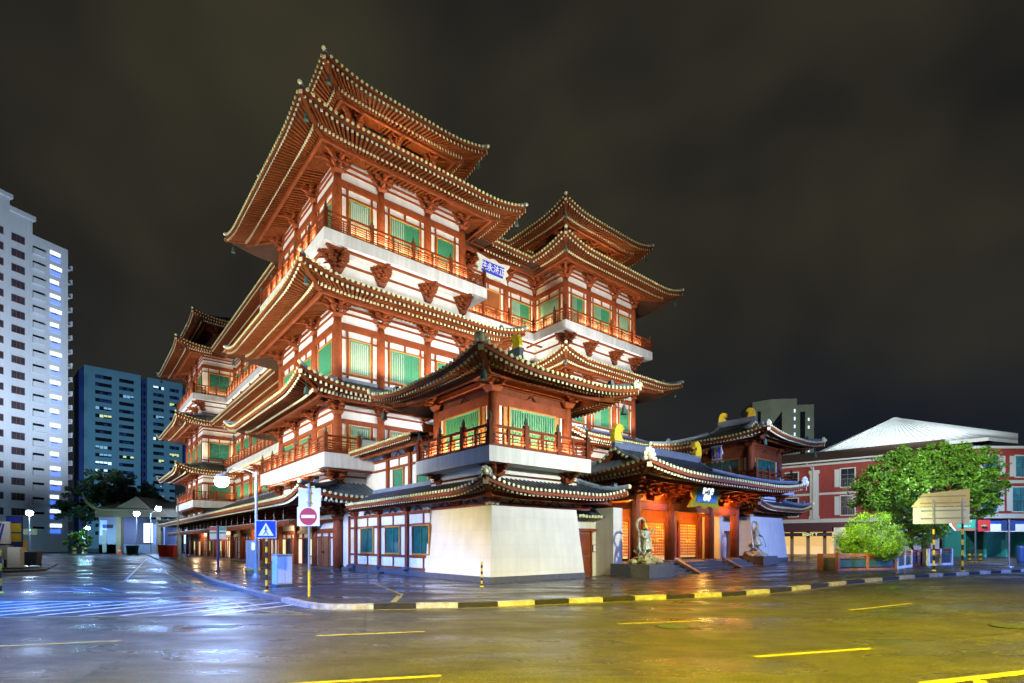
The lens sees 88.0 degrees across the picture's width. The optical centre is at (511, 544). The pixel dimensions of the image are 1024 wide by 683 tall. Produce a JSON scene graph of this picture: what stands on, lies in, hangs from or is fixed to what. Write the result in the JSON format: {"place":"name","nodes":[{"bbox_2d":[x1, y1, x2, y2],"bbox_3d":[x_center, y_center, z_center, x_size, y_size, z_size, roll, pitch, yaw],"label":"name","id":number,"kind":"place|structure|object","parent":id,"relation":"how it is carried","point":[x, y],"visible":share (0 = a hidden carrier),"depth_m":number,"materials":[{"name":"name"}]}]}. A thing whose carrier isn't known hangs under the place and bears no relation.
{"place":"outdoors","nodes":[
{"label":"outdoors","id":0,"kind":"place"},
{"bbox_2d":[0,529,36,544],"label":"covered bench shelter","id":1,"kind":"object","parent":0,"point":[32,531],"visible":0.05,"depth_m":81.86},
{"bbox_2d":[2,555,57,572],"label":"pavement","id":2,"kind":"structure","parent":0,"point":[47,563],"depth_m":34.96,"materials":[{"name":"concrete"}]},
{"bbox_2d":[0,522,12,566],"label":"direction board","id":3,"kind":"object","parent":2,"relation":"on","point":[5,533],"visible":0.78,"depth_m":33.53,"materials":[{"name":"white paint"}]},
{"bbox_2d":[6,516,22,546],"bbox_3d":[-33.949,-0.195,36.185,1.000,3.450,0.120,0,0,-6],"label":"poster board","id":4,"kind":"object","parent":2,"relation":"on","point":[16,531],"visible":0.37,"depth_m":36.15,"materials":[{"name":"yellow paint"}]},
{"bbox_2d":[2,547,29,568],"bbox_3d":[-30.691,0.855,32.541,1.400,1.350,0.800,0,0,-17],"label":"control cabinet","id":5,"kind":"object","parent":2,"relation":"on","point":[15,557],"visible":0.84,"depth_m":32.38,"materials":[{"name":"metal"}]},
{"bbox_2d":[26,509,32,550],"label":"street lamp","id":6,"kind":"object","parent":2,"relation":"on","point":[29,512],"visible":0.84,"depth_m":75.94,"materials":[{"name":"metal"}]},
{"bbox_2d":[24,551,43,565],"bbox_3d":[-33.106,1.018,36.619,0.900,1.015,0.880,0,0,-17],"label":"wheelie bin","id":7,"kind":"object","parent":2,"relation":"on","point":[32,558],"visible":0.92,"depth_m":36.34,"materials":[{"name":"black paint"}]},
{"bbox_2d":[0,189,71,551],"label":"apartment block","id":8,"kind":"structure","parent":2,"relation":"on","point":[35,367],"depth_m":100.30,"materials":[{"name":"white concrete"}]},
{"bbox_2d":[0,226,24,515],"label":"window","id":9,"kind":"structure","parent":8,"relation":"in","point":[14,313],"depth_m":97.57,"materials":[{"name":"grey glass"}]},
{"bbox_2d":[74,365,185,548],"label":"apartment block","id":10,"kind":"structure","parent":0,"point":[122,420],"depth_m":198.18,"materials":[{"name":"blue"}]},
{"bbox_2d":[96,395,163,455],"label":"window","id":11,"kind":"structure","parent":10,"relation":"in","point":[124,396],"depth_m":194.93,"materials":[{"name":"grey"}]},
{"bbox_2d":[95,374,178,534],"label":"window","id":12,"kind":"structure","parent":10,"relation":"in","point":[104,377],"depth_m":199.07,"materials":[{"name":"glass"}]},
{"bbox_2d":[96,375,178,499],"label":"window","id":13,"kind":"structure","parent":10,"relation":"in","point":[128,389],"depth_m":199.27,"materials":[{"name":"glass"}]},
{"bbox_2d":[138,492,169,518],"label":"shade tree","id":14,"kind":"object","parent":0,"point":[162,498],"visible":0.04,"depth_m":98.72,"materials":[{"name":"green plant"}]},
{"bbox_2d":[173,465,185,518],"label":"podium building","id":15,"kind":"structure","parent":0,"point":[180,489],"depth_m":118.41,"materials":[{"name":"blue concrete"}]},
{"bbox_2d":[0,546,1023,682],"bbox_3d":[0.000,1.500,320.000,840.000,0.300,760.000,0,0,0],"label":"road","id":16,"kind":"structure","parent":0,"point":[937,628],"depth_m":9.47,"materials":[{"name":"asphalt"}]},
{"bbox_2d":[0,549,4,592],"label":"banded post","id":17,"kind":"object","parent":16,"relation":"on","point":[1,591],"visible":0.98,"depth_m":17.89,"materials":[{"name":"metal"}]},
{"bbox_2d":[62,528,93,553],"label":"shrub","id":18,"kind":"object","parent":16,"relation":"on","point":[75,538],"visible":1,"depth_m":81.48,"materials":[{"name":"green plant"}]},
{"bbox_2d":[49,487,110,552],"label":"shade tree","id":19,"kind":"object","parent":16,"relation":"on","point":[82,508],"visible":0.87,"depth_m":90.80,"materials":[{"name":"green plant"}]},
{"bbox_2d":[64,468,136,505],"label":"shade tree","id":20,"kind":"object","parent":16,"relation":"on","point":[97,476],"visible":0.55,"depth_m":94.56,"materials":[{"name":"green plant"}]},
{"bbox_2d":[93,469,159,504],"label":"shade tree","id":21,"kind":"object","parent":16,"relation":"on","point":[126,492],"visible":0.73,"depth_m":93.63,"materials":[{"name":"green plant"}]},
{"bbox_2d":[126,545,139,555],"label":"wheelie bin","id":22,"kind":"object","parent":16,"relation":"on","point":[132,550],"visible":1,"depth_m":74.59,"materials":[{"name":"black paint"}]},
{"bbox_2d":[0,559,289,615],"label":"road marking","id":23,"kind":"object","parent":16,"relation":"on","point":[120,604],"visible":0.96,"depth_m":13.97,"materials":[{"name":"white paint"}]},
{"bbox_2d":[183,625,241,627],"bbox_3d":[-5.975,1.655,10.600,1.000,0.031,0.400,0,0,3],"label":"road marking","id":24,"kind":"object","parent":16,"relation":"on","point":[213,626],"visible":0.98,"depth_m":10.54,"materials":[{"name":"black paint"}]},
{"bbox_2d":[0,559,1023,682],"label":"road marking","id":25,"kind":"object","parent":16,"relation":"on","point":[976,678],"visible":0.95,"depth_m":8.69,"materials":[{"name":"yellow paint"}]},
{"bbox_2d":[144,553,1023,609],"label":"kerb","id":26,"kind":"structure","parent":16,"relation":"on","point":[293,601],"depth_m":15.72,"materials":[{"name":"concrete"}]},
{"bbox_2d":[655,624,689,628],"bbox_3d":[3.200,1.655,10.600,0.680,0.031,0.680,0,0,0],"label":"manhole cover","id":27,"kind":"object","parent":16,"relation":"on","point":[671,626],"visible":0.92,"depth_m":10.58,"materials":[{"name":"yellow metal"}]},
{"bbox_2d":[987,624,1023,628],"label":"manhole cover","id":28,"kind":"object","parent":16,"relation":"on","point":[1010,626],"visible":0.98,"depth_m":10.16,"materials":[{"name":"paint"}]},
{"bbox_2d":[0,0,1023,545],"label":"sky","id":29,"kind":"structure","parent":0,"point":[832,191],"materials":[{"name":"black"}]},
{"bbox_2d":[147,553,1023,603],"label":"pavement","id":30,"kind":"structure","parent":0,"point":[339,586],"depth_m":21.11,"materials":[{"name":"concrete"}]},
{"bbox_2d":[82,494,186,552],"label":"open hall","id":31,"kind":"structure","parent":30,"relation":"on","point":[117,526],"depth_m":88.20,"materials":[{"name":"grey"}]},
{"bbox_2d":[102,530,106,551],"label":"door","id":32,"kind":"structure","parent":31,"relation":"in","point":[104,532],"depth_m":88.06,"materials":[{"name":"metal"}]},
{"bbox_2d":[150,505,160,553],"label":"street lamp","id":33,"kind":"object","parent":30,"relation":"on","point":[157,507],"visible":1,"depth_m":84.03,"materials":[{"name":"metal"}]},
{"bbox_2d":[157,545,166,555],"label":"litter bin","id":34,"kind":"object","parent":30,"relation":"on","point":[161,550],"visible":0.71,"depth_m":65.57,"materials":[{"name":"red paint"}]},
{"bbox_2d":[164,545,176,555],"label":"litter bin","id":35,"kind":"object","parent":30,"relation":"on","point":[171,550],"visible":0.79,"depth_m":65.58,"materials":[{"name":"red paint"}]},
{"bbox_2d":[162,495,179,559],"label":"street lamp","id":36,"kind":"object","parent":30,"relation":"on","point":[177,558],"visible":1,"depth_m":52.25,"materials":[{"name":"metal"}]},
{"bbox_2d":[210,526,225,566],"bbox_3d":[-19.480,0.155,35.140,1.040,2.750,0.133,0,0,-6],"label":"information sign","id":37,"kind":"object","parent":30,"relation":"on","point":[217,532],"visible":0.91,"depth_m":35.10,"materials":[{"name":"white plastic"}]},
{"bbox_2d":[214,467,259,577],"bbox_3d":[-12.417,-0.973,23.970,2.037,5.005,0.630,0,0,0],"label":"street lamp","id":38,"kind":"object","parent":30,"relation":"on","point":[221,480],"visible":1,"depth_m":23.91,"materials":[{"name":"metal"}]},
{"bbox_2d":[245,540,259,570],"bbox_3d":[-15.164,0.655,31.000,0.700,1.750,0.600,0,0,-40],"label":"control cabinet","id":39,"kind":"object","parent":30,"relation":"on","point":[250,555],"visible":0.71,"depth_m":30.73,"materials":[{"name":"grey"}]},
{"bbox_2d":[256,520,275,590],"bbox_3d":[-7.960,0.388,17.199,0.630,2.305,0.170,0,0,-9],"label":"crossing sign","id":40,"kind":"object","parent":30,"relation":"on","point":[266,529],"visible":1,"depth_m":17.15,"materials":[{"name":"blue metal"}]},
{"bbox_2d":[271,554,293,586],"bbox_3d":[-8.450,0.950,19.500,0.600,1.160,0.600,0,0,-43],"label":"control cabinet","id":41,"kind":"object","parent":30,"relation":"on","point":[281,569],"visible":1,"depth_m":19.29,"materials":[{"name":"grey metal"}]},
{"bbox_2d":[297,483,320,595],"bbox_3d":[-5.980,-0.130,15.620,0.660,3.320,0.130,0,0,0],"label":"no entry sign","id":42,"kind":"object","parent":30,"relation":"on","point":[309,506],"visible":1,"depth_m":15.60,"materials":[{"name":"metal"}]},
{"bbox_2d":[341,420,432,576],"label":"side wing","id":43,"kind":"structure","parent":30,"relation":"on","point":[393,541],"depth_m":28.27,"materials":[{"name":"paint"}]},
{"bbox_2d":[360,527,374,553],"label":"window","id":44,"kind":"structure","parent":43,"relation":"in","point":[367,535],"depth_m":29.52,"materials":[{"name":"teal glass"}]},
{"bbox_2d":[384,526,400,553],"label":"window","id":45,"kind":"structure","parent":43,"relation":"in","point":[392,534],"depth_m":27.18,"materials":[{"name":"teal glass"}]},
{"bbox_2d":[392,467,404,486],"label":"window","id":46,"kind":"structure","parent":43,"relation":"in","point":[398,474],"depth_m":29.83,"materials":[{"name":"glass"}]},
{"bbox_2d":[411,524,430,554],"bbox_3d":[-4.281,-0.200,24.968,0.120,1.440,1.640,0,0,-40],"label":"window","id":47,"kind":"structure","parent":43,"relation":"in","point":[420,534],"depth_m":25.03,"materials":[{"name":"teal glass"}]},
{"bbox_2d":[416,475,429,482],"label":"window","id":48,"kind":"structure","parent":43,"relation":"in","point":[418,478],"depth_m":27.86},
{"bbox_2d":[356,574,436,601],"bbox_3d":[-4.838,1.524,20.599,1.715,0.001,13.840,0,0,-21],"label":"pavement marking","id":49,"kind":"object","parent":30,"relation":"on","point":[396,598],"visible":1,"depth_m":17.04,"materials":[{"name":"white paint"}]},
{"bbox_2d":[156,45,683,569],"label":"temple","id":50,"kind":"structure","parent":30,"relation":"on","point":[392,257],"depth_m":36.70,"materials":[{"name":"red paint"}]},
{"bbox_2d":[209,373,229,392],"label":"window","id":51,"kind":"structure","parent":50,"relation":"in","point":[222,381],"depth_m":66.55,"materials":[{"name":"teal glass"}]},
{"bbox_2d":[209,442,229,460],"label":"window","id":52,"kind":"structure","parent":50,"relation":"in","point":[217,451],"depth_m":66.50,"materials":[{"name":"teal glass"}]},
{"bbox_2d":[209,485,229,498],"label":"window","id":53,"kind":"structure","parent":50,"relation":"in","point":[212,488],"depth_m":66.53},
{"bbox_2d":[283,370,293,386],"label":"window","id":54,"kind":"structure","parent":50,"relation":"in","point":[286,378],"depth_m":39.54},
{"bbox_2d":[304,539,307,563],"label":"window","id":55,"kind":"structure","parent":50,"relation":"in","point":[305,540],"depth_m":36.46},
{"bbox_2d":[318,536,323,565],"bbox_3d":[-12.312,0.450,34.183,0.070,1.900,1.000,0,0,-40],"label":"door","id":56,"kind":"structure","parent":50,"relation":"in","point":[319,537],"depth_m":34.16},
{"bbox_2d":[318,339,331,375],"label":"window","id":57,"kind":"structure","parent":50,"relation":"in","point":[325,352],"depth_m":33.58,"materials":[{"name":"glass"}]},
{"bbox_2d":[318,424,331,449],"bbox_3d":[-11.830,-6.435,33.574,0.145,2.030,2.412,0,0,-40],"label":"door","id":58,"kind":"structure","parent":50,"relation":"in","point":[329,428],"depth_m":33.15,"materials":[{"name":"orange"}]},
{"bbox_2d":[324,536,330,566],"bbox_3d":[-11.629,0.450,33.359,0.070,1.900,1.000,0,0,-40],"label":"door","id":59,"kind":"structure","parent":50,"relation":"in","point":[326,548],"depth_m":33.22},
{"bbox_2d":[349,198,370,241],"bbox_3d":[-9.483,-20.120,33.071,1.440,2.240,0.120,0,0,-40],"label":"window","id":60,"kind":"structure","parent":50,"relation":"in","point":[359,212],"depth_m":33.08,"materials":[{"name":"glass"}]},
{"bbox_2d":[349,339,370,377],"bbox_3d":[-9.483,-11.550,33.071,1.440,2.140,0.120,0,0,-40],"label":"window","id":61,"kind":"structure","parent":50,"relation":"in","point":[359,352],"depth_m":33.08,"materials":[{"name":"glass"}]},
{"bbox_2d":[349,425,370,450],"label":"window","id":62,"kind":"structure","parent":50,"relation":"in","point":[365,433],"depth_m":32.99,"materials":[{"name":"glass"}]},
{"bbox_2d":[390,216,419,261],"bbox_3d":[-7.073,-20.120,35.068,2.240,2.240,0.120,0,0,-40],"label":"window","id":63,"kind":"structure","parent":50,"relation":"in","point":[400,229],"depth_m":35.02,"materials":[{"name":"glass"}]},
{"bbox_2d":[390,349,419,384],"bbox_3d":[-7.073,-11.550,35.068,2.240,2.140,0.120,0,0,-40],"label":"window","id":64,"kind":"structure","parent":50,"relation":"in","point":[404,367],"depth_m":35.02,"materials":[{"name":"glass"}]},
{"bbox_2d":[437,236,453,274],"bbox_3d":[-4.662,-20.120,37.067,1.440,2.240,0.120,0,0,-40],"label":"window","id":65,"kind":"structure","parent":50,"relation":"in","point":[444,247],"depth_m":37.00,"materials":[{"name":"glass"}]},
{"bbox_2d":[476,288,499,318],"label":"door","id":66,"kind":"structure","parent":50,"relation":"in","point":[493,297],"depth_m":44.58,"materials":[{"name":"orange"}]},
{"bbox_2d":[511,299,529,329],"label":"window","id":67,"kind":"structure","parent":50,"relation":"in","point":[518,308],"depth_m":46.58,"materials":[{"name":"glass"}]},
{"bbox_2d":[539,295,558,329],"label":"window","id":68,"kind":"structure","parent":50,"relation":"in","point":[547,307],"depth_m":46.28,"materials":[{"name":"glass"}]},
{"bbox_2d":[572,294,583,324],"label":"window","id":69,"kind":"structure","parent":50,"relation":"in","point":[577,302],"depth_m":45.61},
{"bbox_2d":[594,304,609,334],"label":"window","id":70,"kind":"structure","parent":50,"relation":"in","point":[600,313],"depth_m":47.57,"materials":[{"name":"glass"}]},
{"bbox_2d":[594,407,609,428],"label":"window","id":71,"kind":"structure","parent":50,"relation":"in","point":[601,419],"depth_m":47.75,"materials":[{"name":"glass"}]},
{"bbox_2d":[619,315,628,341],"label":"window","id":72,"kind":"structure","parent":50,"relation":"in","point":[623,321],"depth_m":49.66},
{"bbox_2d":[619,408,628,432],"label":"window","id":73,"kind":"structure","parent":50,"relation":"in","point":[623,419],"depth_m":49.63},
{"bbox_2d":[345,330,641,582],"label":"corner pavilion","id":74,"kind":"structure","parent":30,"relation":"on","point":[502,464],"depth_m":22.21,"materials":[{"name":"beige stone"}]},
{"bbox_2d":[445,408,481,451],"bbox_3d":[-2.102,-4.800,22.605,0.120,1.540,2.640,0,0,-40],"label":"window","id":75,"kind":"structure","parent":74,"relation":"in","point":[472,418],"depth_m":22.39,"materials":[{"name":"glass"}]},
{"bbox_2d":[507,406,555,450],"bbox_3d":[0.870,-4.800,22.340,2.640,1.540,0.120,0,0,-40],"label":"window","id":76,"kind":"structure","parent":74,"relation":"in","point":[545,423],"depth_m":22.34,"materials":[{"name":"glass"}]},
{"bbox_2d":[576,506,621,576],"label":"gate wall","id":77,"kind":"structure","parent":30,"relation":"on","point":[600,531],"depth_m":26.44,"materials":[{"name":"beige stone"}]},
{"bbox_2d":[579,532,589,576],"bbox_3d":[3.594,0.525,26.316,0.950,2.250,0.170,0,0,-40],"label":"door","id":78,"kind":"structure","parent":77,"relation":"in","point":[584,536],"depth_m":26.41,"materials":[{"name":"red wood"}]},
{"bbox_2d":[610,517,673,577],"bbox_3d":[6.142,0.195,25.084,1.900,2.910,2.220,0,0,-40],"label":"guardian statue","id":79,"kind":"object","parent":30,"relation":"on","point":[646,563],"visible":1,"depth_m":24.61,"materials":[{"name":"grey stone"}]},
{"bbox_2d":[591,445,709,559],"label":"wing","id":80,"kind":"structure","parent":30,"relation":"on","point":[687,449],"depth_m":37.25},
{"bbox_2d":[577,424,808,574],"bbox_3d":[8.838,-2.393,31.421,16.861,8.287,10.297,0,0,-40],"label":"gatehouse","id":81,"kind":"object","parent":30,"relation":"on","point":[678,502],"visible":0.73,"depth_m":28.92,"materials":[{"name":"brown wood"}]},
{"bbox_2d":[622,521,627,558],"bbox_3d":[6.228,-0.235,29.692,0.935,2.130,0.132,0,0,-40],"label":"door leaf","id":82,"kind":"structure","parent":81,"relation":"in","point":[624,523],"depth_m":29.81,"materials":[{"name":"wood"}]},
{"bbox_2d":[646,522,654,555],"bbox_3d":[8.123,-0.235,31.262,1.035,2.130,0.132,0,0,-40],"label":"door leaf","id":83,"kind":"structure","parent":81,"relation":"in","point":[650,525],"depth_m":31.47,"materials":[{"name":"wood"}]},
{"bbox_2d":[655,522,663,557],"bbox_3d":[8.942,-0.235,31.947,1.035,2.130,0.132,0,0,-40],"label":"door leaf","id":84,"kind":"structure","parent":81,"relation":"in","point":[659,527],"depth_m":31.92,"materials":[{"name":"wood"}]},
{"bbox_2d":[680,523,687,556],"bbox_3d":[10.837,-0.235,33.511,0.935,2.130,0.132,0,0,-40],"label":"door leaf","id":85,"kind":"structure","parent":81,"relation":"in","point":[683,527],"depth_m":33.55,"materials":[{"name":"wood"}]},
{"bbox_2d":[687,524,695,556],"bbox_3d":[11.580,-0.235,34.126,0.935,2.130,0.132,0,0,-40],"label":"door leaf","id":86,"kind":"structure","parent":81,"relation":"in","point":[691,528],"depth_m":34.11,"materials":[{"name":"wood"}]},
{"bbox_2d":[728,521,777,564],"bbox_3d":[15.070,-0.003,33.195,1.900,2.906,2.220,0,0,-40],"label":"guardian statue","id":87,"kind":"object","parent":81,"relation":"on","point":[755,556],"visible":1,"depth_m":32.68,"materials":[{"name":"grey stone"}]},
{"bbox_2d":[714,515,746,558],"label":"gate wall","id":88,"kind":"structure","parent":30,"relation":"on","point":[721,537],"depth_m":34.75,"materials":[{"name":"paint"}]},
{"bbox_2d":[726,533,729,558],"bbox_3d":[14.455,0.350,35.270,0.700,2.100,0.040,0,0,-40],"label":"door","id":89,"kind":"structure","parent":88,"relation":"in","point":[727,535],"depth_m":35.08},
{"bbox_2d":[649,407,826,560],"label":"corner pavilion","id":90,"kind":"structure","parent":30,"relation":"on","point":[749,445],"depth_m":36.88,"materials":[{"name":"wood"}]},
{"bbox_2d":[704,458,739,474],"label":"window","id":91,"kind":"structure","parent":90,"relation":"in","point":[734,463],"depth_m":37.01,"materials":[{"name":"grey glass"}]},
{"bbox_2d":[756,458,774,479],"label":"window","id":92,"kind":"structure","parent":90,"relation":"in","point":[762,464],"depth_m":36.93,"materials":[{"name":"teal glass"}]},
{"bbox_2d":[817,546,895,570],"bbox_3d":[16.939,0.679,25.997,4.048,1.180,1.170,0,0,-20],"label":"planter box","id":93,"kind":"object","parent":30,"relation":"on","point":[838,560],"visible":0.72,"depth_m":25.49,"materials":[{"name":"wood"}]},
{"bbox_2d":[829,511,911,560],"bbox_3d":[17.901,-0.243,26.464,3.462,2.997,3.061,0,0,0],"label":"clipped bush","id":94,"kind":"object","parent":93,"relation":"in","point":[858,540],"visible":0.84,"depth_m":25.88,"materials":[{"name":"green plant"}]},
{"bbox_2d":[782,439,944,555],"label":"shophouse block","id":95,"kind":"structure","parent":30,"relation":"on","point":[829,475],"depth_m":60.76,"materials":[{"name":"paint"}]},
{"bbox_2d":[785,497,798,516],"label":"window","id":96,"kind":"structure","parent":95,"relation":"in","point":[796,500],"depth_m":63.02,"materials":[{"name":"paint"}]},
{"bbox_2d":[834,467,855,487],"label":"window","id":97,"kind":"structure","parent":95,"relation":"in","point":[843,477],"depth_m":59.61,"materials":[{"name":"paint"}]},
{"bbox_2d":[834,494,855,515],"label":"window","id":98,"kind":"structure","parent":95,"relation":"in","point":[841,508],"depth_m":59.67,"materials":[{"name":"paint"}]},
{"bbox_2d":[819,417,1017,451],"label":"roof canopy","id":99,"kind":"object","parent":95,"relation":"on","point":[894,430],"visible":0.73,"depth_m":62.80,"materials":[{"name":"white metal"}]},
{"bbox_2d":[896,550,912,568],"bbox_3d":[20.100,0.770,27.200,3.113,0.920,0.140,0,0,-42],"label":"slatted barrier","id":100,"kind":"object","parent":30,"relation":"on","point":[903,559],"visible":0.83,"depth_m":27.15,"materials":[{"name":"white paint"}]},
{"bbox_2d":[913,549,922,566],"bbox_3d":[22.550,0.770,29.600,3.040,0.920,0.140,0,0,-44],"label":"slatted barrier","id":101,"kind":"object","parent":30,"relation":"on","point":[916,561],"visible":0.63,"depth_m":29.59,"materials":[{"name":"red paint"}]},
{"bbox_2d":[843,441,1013,560],"bbox_3d":[31.429,-3.152,39.839,12.128,9.226,5.405,0,0,0],"label":"broadleaf tree","id":102,"kind":"object","parent":30,"relation":"on","point":[953,473],"visible":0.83,"depth_m":39.00,"materials":[{"name":"green plant"}]},
{"bbox_2d":[926,548,952,565],"bbox_3d":[24.850,0.745,30.800,2.734,0.970,0.140,0,0,-28],"label":"slatted barrier","id":103,"kind":"object","parent":30,"relation":"on","point":[940,559],"visible":0.98,"depth_m":30.75,"materials":[{"name":"metal"}]},
{"bbox_2d":[912,489,969,570],"bbox_3d":[19.565,-0.625,24.214,2.200,3.730,0.188,0,0,20],"label":"sign gantry","id":104,"kind":"object","parent":30,"relation":"on","point":[926,510],"visible":0.99,"depth_m":24.20,"materials":[{"name":"beige metal"}]},
{"bbox_2d":[949,519,989,562],"bbox_3d":[29.630,-0.200,34.330,2.700,2.860,0.400,0,0,0],"label":"street name sign","id":105,"kind":"object","parent":30,"relation":"on","point":[983,525],"visible":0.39,"depth_m":34.34,"materials":[{"name":"metal"}]},
{"bbox_2d":[939,446,1023,556],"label":"shophouse wing","id":106,"kind":"structure","parent":30,"relation":"on","point":[993,541],"depth_m":51.47,"materials":[{"name":"paint"}]},
{"bbox_2d":[978,488,1003,511],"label":"window","id":107,"kind":"structure","parent":106,"relation":"in","point":[1000,508],"depth_m":51.38,"materials":[{"name":"white glass"}]},
{"bbox_2d":[980,455,1004,476],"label":"window","id":108,"kind":"structure","parent":106,"relation":"in","point":[1003,469],"depth_m":51.38,"materials":[{"name":"white glass"}]},
{"bbox_2d":[1007,486,1023,511],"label":"window","id":109,"kind":"structure","parent":106,"relation":"in","point":[1015,496],"depth_m":51.46,"materials":[{"name":"white glass"}]},
{"bbox_2d":[1010,455,1023,477],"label":"window","id":110,"kind":"structure","parent":106,"relation":"in","point":[1017,466],"depth_m":51.45,"materials":[{"name":"blue glass"}]},
{"bbox_2d":[1001,519,1014,566],"bbox_3d":[26.460,-0.045,28.230,0.740,2.550,0.400,0,0,0],"label":"parking sign","id":111,"kind":"object","parent":30,"relation":"on","point":[1008,525],"visible":0.84,"depth_m":28.26,"materials":[{"name":"metal"}]},
{"bbox_2d":[1015,545,1023,562],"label":"litter bin","id":112,"kind":"object","parent":30,"relation":"on","point":[1020,554],"visible":1,"depth_m":35.10,"materials":[{"name":"blue plastic"}]},
{"bbox_2d":[741,398,818,455],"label":"office tower","id":113,"kind":"structure","parent":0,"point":[790,417],"depth_m":149.40,"materials":[{"name":"grey concrete"}]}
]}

